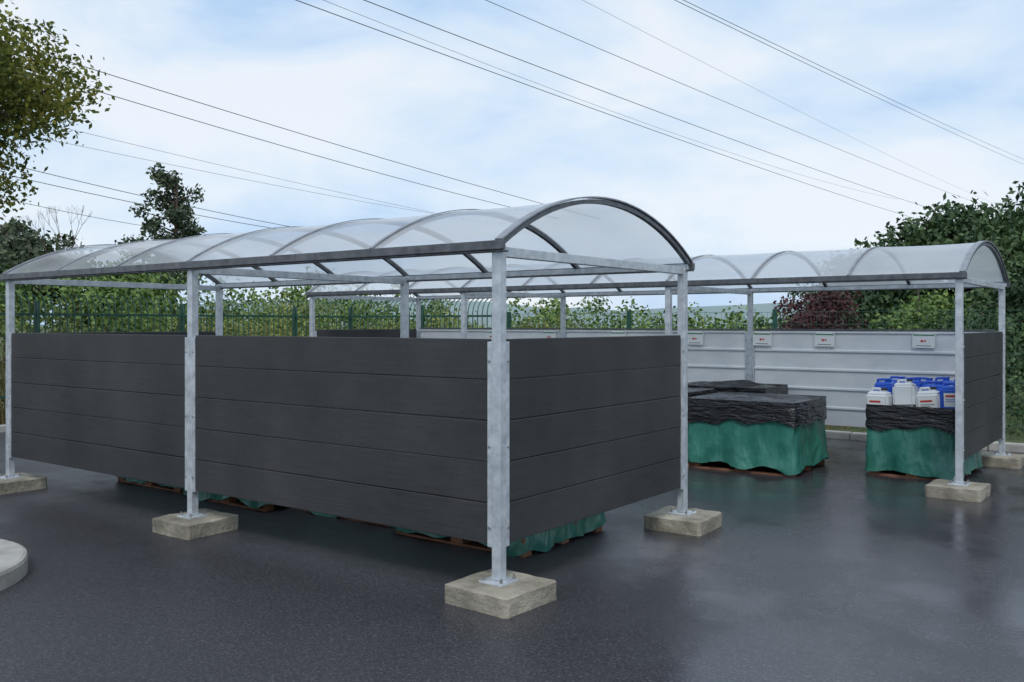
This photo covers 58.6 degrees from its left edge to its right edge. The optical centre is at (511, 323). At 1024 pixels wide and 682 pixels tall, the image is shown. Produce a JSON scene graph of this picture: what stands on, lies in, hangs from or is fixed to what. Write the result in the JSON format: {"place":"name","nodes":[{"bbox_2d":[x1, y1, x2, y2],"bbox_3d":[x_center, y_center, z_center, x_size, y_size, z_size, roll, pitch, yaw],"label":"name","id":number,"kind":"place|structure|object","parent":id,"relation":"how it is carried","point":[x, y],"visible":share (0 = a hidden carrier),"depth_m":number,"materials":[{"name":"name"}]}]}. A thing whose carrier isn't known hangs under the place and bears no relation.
{"place":"outdoors","nodes":[
{"label":"outdoors","id":0,"kind":"place"},
{"bbox_2d":[3,198,142,225],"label":"overhead power line","id":1,"kind":"object","parent":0,"point":[79,214],"visible":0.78,"depth_m":106.16,"materials":[{"name":"black metal"}]},
{"bbox_2d":[9,175,275,228],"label":"overhead power line","id":2,"kind":"object","parent":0,"point":[139,203],"visible":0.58,"depth_m":107.02,"materials":[{"name":"black metal"}]},
{"bbox_2d":[2,162,288,226],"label":"overhead power line","id":3,"kind":"object","parent":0,"point":[144,196],"visible":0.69,"depth_m":106.81,"materials":[{"name":"black metal"}]},
{"bbox_2d":[30,135,431,213],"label":"overhead power line","id":4,"kind":"object","parent":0,"point":[220,174],"visible":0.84,"depth_m":107.08,"materials":[{"name":"grey metal"}]},
{"bbox_2d":[38,121,432,212],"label":"overhead power line","id":5,"kind":"object","parent":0,"point":[235,168],"visible":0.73,"depth_m":106.48,"materials":[{"name":"grey metal"}]},
{"bbox_2d":[28,70,508,206],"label":"overhead power line","id":6,"kind":"object","parent":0,"point":[285,146],"visible":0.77,"depth_m":92.36,"materials":[{"name":"grey metal"}]},
{"bbox_2d":[3,40,542,203],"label":"overhead power line","id":7,"kind":"object","parent":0,"point":[284,128],"visible":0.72,"depth_m":86.98,"materials":[{"name":"grey metal"}]},
{"bbox_2d":[41,297,891,327],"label":"hills","id":8,"kind":"structure","parent":0,"point":[764,308],"depth_m":448.28,"materials":[{"name":"green plant"}]},
{"bbox_2d":[0,327,1023,442],"bbox_3d":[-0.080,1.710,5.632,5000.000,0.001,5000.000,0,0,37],"label":"ground","id":9,"kind":"structure","parent":0,"point":[1007,434],"depth_m":15.21,"materials":[{"name":"green plant"}]},
{"bbox_2d":[0,424,5,431],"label":"kerb","id":10,"kind":"structure","parent":9,"relation":"on","point":[3,428],"depth_m":14.39,"materials":[{"name":"concrete"}]},
{"bbox_2d":[0,235,51,315],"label":"deciduous tree","id":11,"kind":"object","parent":9,"relation":"on","point":[8,257],"visible":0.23,"depth_m":31.52,"materials":[{"name":"green plant"}]},
{"bbox_2d":[0,216,85,365],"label":"deciduous tree","id":12,"kind":"object","parent":9,"relation":"on","point":[36,246],"visible":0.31,"depth_m":35.11,"materials":[{"name":"green plant"}]},
{"bbox_2d":[0,205,91,327],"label":"bare tree","id":13,"kind":"object","parent":9,"relation":"on","point":[43,244],"visible":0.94,"depth_m":33.13,"materials":[{"name":"brown plant"}]},
{"bbox_2d":[0,0,114,220],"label":"deciduous tree","id":14,"kind":"object","parent":9,"relation":"on","point":[20,98],"visible":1,"depth_m":14.11,"materials":[{"name":"green plant"}]},
{"bbox_2d":[43,273,185,331],"bbox_3d":[-15.183,-0.508,34.720,4.997,4.572,4.358,0,0,-36],"label":"deciduous tree","id":15,"kind":"object","parent":9,"relation":"on","point":[139,277],"visible":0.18,"depth_m":33.99,"materials":[{"name":"green plant"}]},
{"bbox_2d":[114,162,206,331],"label":"deciduous tree","id":16,"kind":"object","parent":9,"relation":"on","point":[177,212],"visible":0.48,"depth_m":44.63,"materials":[{"name":"green plant"}]},
{"bbox_2d":[0,261,399,405],"bbox_3d":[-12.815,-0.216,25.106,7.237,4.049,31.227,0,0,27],"label":"hedge","id":17,"kind":"object","parent":9,"relation":"on","point":[297,294],"visible":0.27,"depth_m":27.14,"materials":[{"name":"green plant"}]},
{"bbox_2d":[0,292,507,398],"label":"metal fence","id":18,"kind":"object","parent":9,"relation":"on","point":[36,314],"visible":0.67,"depth_m":18.30,"materials":[{"name":"metal"}]},
{"bbox_2d":[53,289,569,334],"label":"hedge","id":19,"kind":"object","parent":9,"relation":"on","point":[439,307],"visible":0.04,"depth_m":42.74,"materials":[{"name":"green plant"}]},
{"bbox_2d":[148,291,524,335],"bbox_3d":[-5.476,0.385,26.626,17.533,2.704,3.530,0,0,40],"label":"hedge","id":20,"kind":"object","parent":9,"relation":"on","point":[289,319],"visible":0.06,"depth_m":27.13,"materials":[{"name":"green plant"}]},
{"bbox_2d":[0,313,852,430],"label":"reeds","id":21,"kind":"object","parent":9,"relation":"on","point":[2,411],"visible":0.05,"depth_m":17.13,"materials":[{"name":"green plant"}]},
{"bbox_2d":[0,432,1023,681],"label":"asphalt yard","id":22,"kind":"structure","parent":9,"relation":"on","point":[840,564],"depth_m":5.79,"materials":[{"name":"grey asphalt"}]},
{"bbox_2d":[0,539,27,590],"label":"traffic island","id":23,"kind":"structure","parent":22,"relation":"on","point":[13,563],"depth_m":6.12,"materials":[{"name":"concrete"}]},
{"bbox_2d":[115,391,182,492],"bbox_3d":[-3.489,1.177,10.012,1.330,1.069,1.258,0,0,37],"label":"tarpaulin wrapped pallet","id":24,"kind":"object","parent":22,"relation":"on","point":[152,484],"visible":0.03,"depth_m":9.55,"materials":[{"name":"green plastic"}]},
{"bbox_2d":[183,402,289,511],"bbox_3d":[-2.364,1.172,9.128,1.408,1.075,1.338,0,0,37],"label":"tarpaulin wrapped pallet","id":25,"kind":"object","parent":22,"relation":"on","point":[244,503],"visible":0.01,"depth_m":8.60,"materials":[{"name":"green plastic"}]},
{"bbox_2d":[301,405,389,526],"bbox_3d":[-1.157,1.163,8.370,1.339,1.111,1.132,0,0,37],"label":"tarpaulin wrapped pallet","id":26,"kind":"object","parent":22,"relation":"on","point":[325,515],"depth_m":8.02,"materials":[{"name":"green plastic"}]},
{"bbox_2d":[0,196,721,617],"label":"storage shelter","id":27,"kind":"object","parent":22,"relation":"on","point":[562,436],"visible":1,"depth_m":6.89,"materials":[{"name":"grey wood"}]},
{"bbox_2d":[390,413,605,557],"bbox_3d":[-0.096,1.166,7.480,1.413,1.089,1.268,0,0,37],"label":"tarpaulin wrapped pallet","id":28,"kind":"object","parent":22,"relation":"on","point":[544,541],"visible":0.02,"depth_m":7.02,"materials":[{"name":"green plastic"}]},
{"bbox_2d":[306,241,1023,501],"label":"storage shelter","id":29,"kind":"object","parent":22,"relation":"on","point":[847,371],"visible":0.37,"depth_m":11.70,"materials":[{"name":"metal"}]},
{"bbox_2d":[485,331,491,341],"bbox_3d":[-0.351,0.210,15.727,0.270,0.190,0.013,0,0,37],"label":"wall sign","id":30,"kind":"object","parent":29,"relation":"attached to","point":[488,334],"visible":0.54,"depth_m":15.77,"materials":[{"name":"white plastic"}]},
{"bbox_2d":[542,331,555,337],"bbox_3d":[0.611,0.210,15.009,0.270,0.190,0.013,0,0,37],"label":"wall sign","id":31,"kind":"object","parent":29,"relation":"attached to","point":[548,334],"visible":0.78,"depth_m":15.01,"materials":[{"name":"white plastic"}]},
{"bbox_2d":[610,331,625,336],"bbox_3d":[1.653,0.210,14.233,0.270,0.190,0.013,-1,0,37],"label":"wall sign","id":32,"kind":"object","parent":29,"relation":"attached to","point":[617,333],"visible":0.54,"depth_m":14.23,"materials":[{"name":"white plastic"}]},
{"bbox_2d":[688,332,702,344],"bbox_3d":[2.696,0.210,13.456,0.270,0.190,0.013,1,0,37],"label":"wall sign","id":33,"kind":"object","parent":29,"relation":"attached to","point":[695,338],"visible":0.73,"depth_m":13.45,"materials":[{"name":"white plastic"}]},
{"bbox_2d":[753,332,771,345],"bbox_3d":[3.522,0.210,12.840,0.270,0.190,0.013,1,1,37],"label":"wall sign","id":34,"kind":"object","parent":29,"relation":"attached to","point":[762,338],"visible":1,"depth_m":12.84,"materials":[{"name":"white plastic"}]},
{"bbox_2d":[814,332,834,346],"bbox_3d":[4.219,0.210,12.320,0.270,0.190,0.013,1,1,37],"label":"wall sign","id":35,"kind":"object","parent":29,"relation":"attached to","point":[825,339],"visible":1,"depth_m":12.32,"materials":[{"name":"white plastic"}]},
{"bbox_2d":[912,333,934,347],"bbox_3d":[5.221,0.210,11.573,0.270,0.190,0.013,1,1,37],"label":"wall sign","id":36,"kind":"object","parent":29,"relation":"attached to","point":[923,340],"visible":1,"depth_m":11.57,"materials":[{"name":"white plastic"}]},
{"bbox_2d":[688,387,714,396],"bbox_3d":[1.798,1.261,11.946,1.446,0.890,1.261,0,0,37],"label":"tarpaulin wrapped pallet","id":37,"kind":"object","parent":22,"relation":"on","point":[692,391],"visible":0.02,"depth_m":11.66,"materials":[{"name":"black plastic"}]},
{"bbox_2d":[688,380,788,393],"bbox_3d":[2.991,1.243,12.488,1.437,0.925,1.059,0,0,37],"label":"tarpaulin wrapped pallet","id":38,"kind":"object","parent":22,"relation":"on","point":[748,386],"visible":0.22,"depth_m":12.31,"materials":[{"name":"black plastic"}]},
{"bbox_2d":[688,392,828,476],"bbox_3d":[2.965,1.277,10.987,1.444,0.858,1.343,0,0,35],"label":"tarpaulin wrapped pallet","id":39,"kind":"object","parent":22,"relation":"on","point":[785,434],"visible":0.98,"depth_m":10.51,"materials":[{"name":"green plastic"}]},
{"bbox_2d":[864,404,982,479],"bbox_3d":[4.769,1.308,10.544,1.067,0.796,1.317,0,0,37],"label":"tarpaulin wrapped pallet","id":40,"kind":"object","parent":22,"relation":"on","point":[914,442],"visible":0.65,"depth_m":10.08,"materials":[{"name":"green plastic"}]},
{"bbox_2d":[865,387,893,405],"bbox_3d":[4.188,0.881,10.392,0.264,0.315,0.205,-1,2,45],"label":"jerrycan","id":41,"kind":"object","parent":40,"relation":"on","point":[883,396],"visible":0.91,"depth_m":10.32,"materials":[{"name":"white plastic"}]},
{"bbox_2d":[920,377,932,383],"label":"jerrycan","id":42,"kind":"object","parent":40,"relation":"on","point":[927,379],"visible":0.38,"depth_m":10.97,"materials":[{"name":"blue plastic"}]},
{"bbox_2d":[915,387,939,407],"bbox_3d":[4.616,0.852,10.088,0.258,0.315,0.205,-7,-2,37],"label":"jerrycan","id":43,"kind":"object","parent":40,"relation":"on","point":[930,397],"visible":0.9,"depth_m":10.03,"materials":[{"name":"white plastic"}]},
{"bbox_2d":[939,382,954,408],"bbox_3d":[4.811,0.790,9.948,0.258,0.315,0.205,-3,-2,28],"label":"jerrycan","id":44,"kind":"object","parent":40,"relation":"on","point":[947,396],"visible":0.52,"depth_m":9.89,"materials":[{"name":"blue plastic"}]},
{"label":"jerrycan","id":45,"kind":"object","parent":40,"relation":"on","visible":0},
{"bbox_2d":[873,378,895,394],"bbox_3d":[4.334,0.784,10.576,0.236,0.315,0.200,-7,2,40],"label":"jerrycan","id":46,"kind":"object","parent":45,"relation":"on","point":[888,383],"visible":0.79,"depth_m":10.52,"materials":[{"name":"blue plastic"}]},
{"bbox_2d":[890,376,905,382],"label":"jerrycan","id":47,"kind":"object","parent":45,"relation":"on","point":[898,377],"visible":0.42,"depth_m":10.95,"materials":[{"name":"blue plastic"}]},
{"bbox_2d":[892,379,918,406],"bbox_3d":[4.426,0.777,10.256,0.237,0.315,0.200,-5,-7,41],"label":"jerrycan","id":48,"kind":"object","parent":45,"relation":"on","point":[905,393],"visible":0.94,"depth_m":10.19,"materials":[{"name":"white plastic"}]},
{"bbox_2d":[904,377,923,387],"bbox_3d":[4.697,0.779,10.650,0.236,0.315,0.200,-8,-12,36],"label":"jerrycan","id":49,"kind":"object","parent":45,"relation":"on","point":[917,382],"visible":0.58,"depth_m":10.60,"materials":[{"name":"blue plastic"}]},
{"bbox_2d":[922,381,942,390],"bbox_3d":[4.750,0.795,10.269,0.263,0.315,0.200,-1,2,21],"label":"jerrycan","id":50,"kind":"object","parent":45,"relation":"on","point":[938,385],"visible":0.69,"depth_m":10.23,"materials":[{"name":"blue plastic"}]},
{"bbox_2d":[935,377,952,385],"bbox_3d":[5.044,0.776,10.664,0.205,0.315,0.238,1,-7,-40],"label":"jerrycan","id":51,"kind":"object","parent":45,"relation":"on","point":[945,379],"visible":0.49,"depth_m":10.62,"materials":[{"name":"blue plastic"}]},
{"bbox_2d":[341,298,771,331],"bbox_3d":[-0.053,0.354,33.413,22.996,2.872,5.611,0,0,37],"label":"hedge","id":52,"kind":"object","parent":9,"relation":"on","point":[548,314],"visible":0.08,"depth_m":31.61,"materials":[{"name":"green plant"}]},
{"bbox_2d":[489,296,792,330],"bbox_3d":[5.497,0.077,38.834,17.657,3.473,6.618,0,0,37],"label":"hedge","id":53,"kind":"object","parent":9,"relation":"on","point":[599,301],"visible":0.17,"depth_m":38.49,"materials":[{"name":"green plant"}]},
{"bbox_2d":[507,307,1023,442],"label":"fence","id":54,"kind":"object","parent":9,"relation":"on","point":[774,324],"visible":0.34,"depth_m":14.26,"materials":[{"name":"metal"}]},
{"bbox_2d":[773,291,868,330],"bbox_3d":[7.453,0.357,21.935,2.758,2.810,3.020,0,0,14],"label":"copper beech tree","id":55,"kind":"object","parent":9,"relation":"on","point":[823,309],"visible":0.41,"depth_m":21.47,"materials":[{"name":"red plant"}]},
{"bbox_2d":[785,247,912,330],"bbox_3d":[13.326,-0.629,34.513,4.898,4.792,6.211,0,0,-6],"label":"deciduous tree","id":56,"kind":"object","parent":9,"relation":"on","point":[800,295],"visible":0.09,"depth_m":33.70,"materials":[{"name":"green plant"}]},
{"bbox_2d":[733,288,1020,388],"bbox_3d":[13.659,-0.130,25.631,5.961,3.873,17.741,0,0,-37],"label":"hedge","id":57,"kind":"object","parent":9,"relation":"on","point":[870,304],"visible":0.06,"depth_m":28.50,"materials":[{"name":"green plant"}]},
{"bbox_2d":[867,289,972,328],"bbox_3d":[9.671,0.381,21.486,3.321,2.774,2.830,0,0,-27],"label":"deciduous tree","id":58,"kind":"object","parent":9,"relation":"on","point":[920,311],"visible":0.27,"depth_m":21.03,"materials":[{"name":"green plant"}]},
{"bbox_2d":[825,430,1023,451],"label":"kerb","id":59,"kind":"structure","parent":9,"relation":"on","point":[1013,447],"depth_m":13.34,"materials":[{"name":"concrete"}]},
{"bbox_2d":[848,190,1021,321],"bbox_3d":[16.146,-1.401,32.599,7.867,6.350,8.292,0,0,37],"label":"deciduous tree","id":60,"kind":"object","parent":9,"relation":"on","point":[935,229],"visible":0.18,"depth_m":31.26,"materials":[{"name":"green plant"}]},
{"bbox_2d":[921,306,1023,402],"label":"deciduous tree","id":61,"kind":"object","parent":9,"relation":"on","point":[979,317],"visible":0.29,"depth_m":16.64,"materials":[{"name":"green plant"}]},
{"bbox_2d":[947,181,1023,318],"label":"deciduous tree","id":62,"kind":"object","parent":9,"relation":"on","point":[1004,234],"visible":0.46,"depth_m":25.58,"materials":[{"name":"green plant"}]},
{"bbox_2d":[948,249,1023,388],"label":"deciduous tree","id":63,"kind":"object","parent":9,"relation":"on","point":[1013,290],"visible":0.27,"depth_m":18.33,"materials":[{"name":"green plant"}]},
{"bbox_2d":[980,320,1023,436],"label":"hedge","id":64,"kind":"object","parent":9,"relation":"on","point":[1014,378],"visible":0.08,"depth_m":14.42,"materials":[{"name":"green plant"}]},
{"bbox_2d":[0,0,1023,324],"label":"sky","id":65,"kind":"structure","parent":0,"point":[293,65],"materials":[{"name":"blue"}]},
{"bbox_2d":[296,0,915,218],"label":"overhead power line","id":66,"kind":"object","parent":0,"point":[548,92],"visible":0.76,"depth_m":85.44,"materials":[{"name":"grey metal"}]},
{"bbox_2d":[324,0,894,198],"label":"overhead power line","id":67,"kind":"object","parent":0,"point":[561,92],"visible":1,"depth_m":83.81,"materials":[{"name":"grey metal"}]},
{"bbox_2d":[364,0,943,212],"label":"overhead power line","id":68,"kind":"object","parent":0,"point":[596,88],"visible":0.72,"depth_m":85.22,"materials":[{"name":"grey metal"}]},
{"bbox_2d":[486,0,981,204],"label":"overhead power line","id":69,"kind":"object","parent":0,"point":[688,86],"visible":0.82,"depth_m":87.44,"materials":[{"name":"grey metal"}]},
{"bbox_2d":[583,0,994,203],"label":"overhead power line","id":70,"kind":"object","parent":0,"point":[752,87],"visible":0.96,"depth_m":94.05,"materials":[{"name":"grey metal"}]},
{"bbox_2d":[675,0,1021,163],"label":"overhead power line","id":71,"kind":"object","parent":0,"point":[818,69],"visible":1,"depth_m":82.50,"materials":[{"name":"grey metal"}]},
{"bbox_2d":[684,0,1019,157],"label":"overhead power line","id":72,"kind":"object","parent":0,"point":[825,68],"visible":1,"depth_m":85.69,"materials":[{"name":"grey metal"}]}
]}

